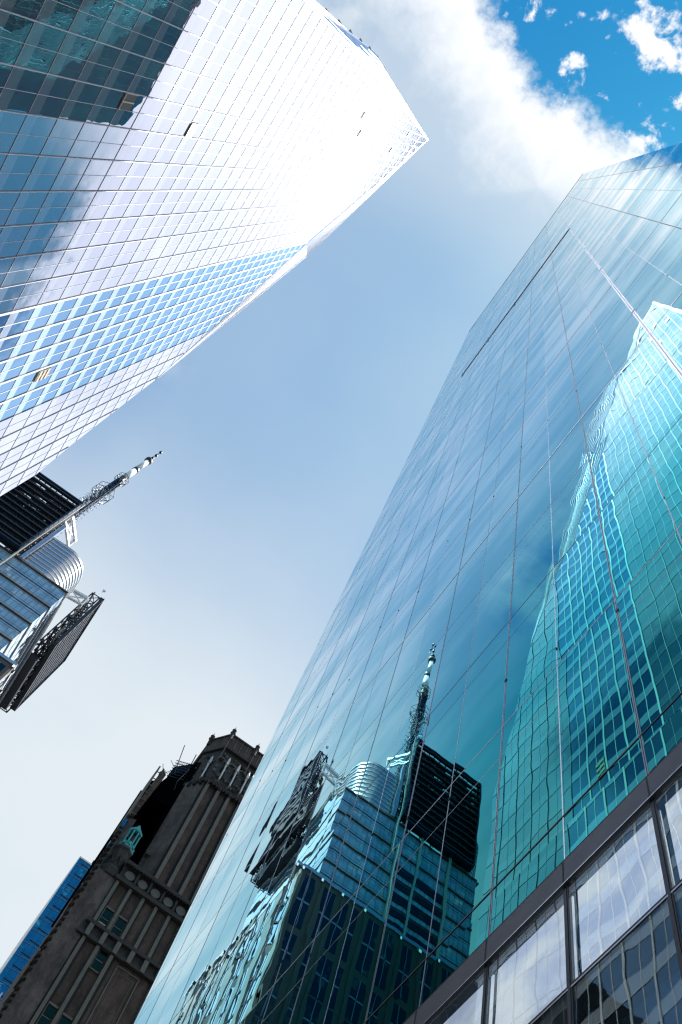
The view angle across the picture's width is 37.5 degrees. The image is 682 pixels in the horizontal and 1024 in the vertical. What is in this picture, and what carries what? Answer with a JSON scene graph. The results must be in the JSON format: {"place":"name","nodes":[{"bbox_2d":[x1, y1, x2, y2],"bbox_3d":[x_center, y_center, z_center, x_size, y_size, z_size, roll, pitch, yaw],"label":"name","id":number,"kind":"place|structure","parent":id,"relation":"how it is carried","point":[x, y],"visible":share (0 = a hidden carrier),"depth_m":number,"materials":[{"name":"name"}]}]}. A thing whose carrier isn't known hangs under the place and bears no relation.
{"place":"outdoors","nodes":[
{"label":"outdoors","id":0,"kind":"place"},
{"bbox_2d":[0,856,93,1000],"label":"blue tower","id":1,"kind":"structure","parent":0,"point":[28,944],"depth_m":205.49,"materials":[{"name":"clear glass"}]},
{"bbox_2d":[0,451,161,712],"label":"antenna tower","id":2,"kind":"structure","parent":0,"point":[40,577],"depth_m":254.80,"materials":[{"name":"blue metal"}]},
{"bbox_2d":[0,662,5,670],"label":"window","id":3,"kind":"structure","parent":2,"relation":"in","point":[2,666],"depth_m":206.17,"materials":[{"name":"blue glass"}]},
{"bbox_2d":[0,0,681,967],"label":"sky","id":4,"kind":"structure","parent":0,"point":[284,437],"materials":[{"name":"blue"}]},
{"label":"ground","id":5,"kind":"structure","parent":0,"visible":0},
{"bbox_2d":[0,727,262,1023],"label":"brick tower","id":6,"kind":"structure","parent":5,"relation":"on","point":[99,955],"depth_m":131.08,"materials":[{"name":"grey stone"}]},
{"bbox_2d":[36,1001,58,1023],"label":"window","id":7,"kind":"structure","parent":6,"relation":"in","point":[49,1012],"depth_m":111.34,"materials":[{"name":"teal glass"}]},
{"bbox_2d":[56,1012,72,1023],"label":"window","id":8,"kind":"structure","parent":6,"relation":"in","point":[66,1019],"depth_m":112.04,"materials":[{"name":"teal glass"}]},
{"bbox_2d":[89,949,107,973],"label":"window","id":9,"kind":"structure","parent":6,"relation":"in","point":[102,955],"depth_m":120.32,"materials":[{"name":"teal glass"}]},
{"bbox_2d":[97,906,114,926],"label":"window","id":10,"kind":"structure","parent":6,"relation":"in","point":[106,915],"depth_m":126.26,"materials":[{"name":"teal glass"}]},
{"bbox_2d":[110,915,127,935],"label":"window","id":11,"kind":"structure","parent":6,"relation":"in","point":[121,921],"depth_m":126.27,"materials":[{"name":"teal glass"}]},
{"bbox_2d":[118,818,127,828],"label":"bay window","id":12,"kind":"structure","parent":6,"relation":"in","point":[126,819],"depth_m":143.77,"materials":[{"name":"blue glass"}]},
{"bbox_2d":[212,756,226,773],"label":"arched window","id":13,"kind":"structure","parent":6,"relation":"in","point":[220,764],"depth_m":163.69,"materials":[{"name":"black glass"}]},
{"bbox_2d":[223,763,235,780],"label":"arched window","id":14,"kind":"structure","parent":6,"relation":"in","point":[227,775],"depth_m":163.63,"materials":[{"name":"black glass"}]},
{"bbox_2d":[232,770,246,787],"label":"arched window","id":15,"kind":"structure","parent":6,"relation":"in","point":[236,782],"depth_m":163.55,"materials":[{"name":"black glass"}]},
{"bbox_2d":[0,0,427,495],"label":"faceted tower","id":16,"kind":"structure","parent":5,"relation":"on","point":[180,180],"depth_m":108.22,"materials":[{"name":"white glass"}]},
{"bbox_2d":[33,367,51,381],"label":"open window","id":17,"kind":"structure","parent":16,"relation":"in","point":[42,374],"depth_m":107.73,"materials":[{"name":"beige glass"}]},
{"bbox_2d":[118,93,138,110],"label":"open window","id":18,"kind":"structure","parent":16,"relation":"in","point":[129,99],"depth_m":83.28,"materials":[{"name":"grey glass"}]},
{"bbox_2d":[185,123,198,136],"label":"open window","id":19,"kind":"structure","parent":16,"relation":"in","point":[192,128],"depth_m":101.25,"materials":[{"name":"white glass"}]},
{"bbox_2d":[133,143,681,1023],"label":"glass tower","id":20,"kind":"structure","parent":5,"relation":"on","point":[461,801],"depth_m":21.36,"materials":[{"name":"teal glass"}]},
{"bbox_2d":[444,967,494,1023],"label":"lobby window","id":21,"kind":"structure","parent":20,"relation":"in","point":[470,1012],"depth_m":12.02,"materials":[{"name":"white glass"}]},
{"bbox_2d":[484,888,577,1023],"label":"lobby window","id":22,"kind":"structure","parent":20,"relation":"in","point":[535,975],"depth_m":11.23,"materials":[{"name":"white glass"}]},
{"bbox_2d":[567,992,593,1023],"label":"lobby window","id":23,"kind":"structure","parent":20,"relation":"in","point":[588,1018],"depth_m":10.03,"materials":[{"name":"black glass"}]},
{"bbox_2d":[567,802,674,984],"bbox_3d":[2.919,4.012,10.554,0.156,1.537,1.469,35,-69,-1],"label":"lobby window","id":24,"kind":"structure","parent":20,"relation":"in","point":[631,883],"depth_m":10.62,"materials":[{"name":"white glass"}]},
{"bbox_2d":[571,898,681,1023],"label":"lobby window","id":25,"kind":"structure","parent":20,"relation":"in","point":[652,993],"depth_m":9.46,"materials":[{"name":"grey glass"}]},
{"bbox_2d":[654,788,681,890],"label":"lobby window","id":26,"kind":"structure","parent":20,"relation":"in","point":[673,807],"depth_m":10.46,"materials":[{"name":"white glass"}]},
{"bbox_2d":[671,893,681,947],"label":"lobby window","id":27,"kind":"structure","parent":20,"relation":"in","point":[676,909],"depth_m":9.21,"materials":[{"name":"grey glass"}]}
]}

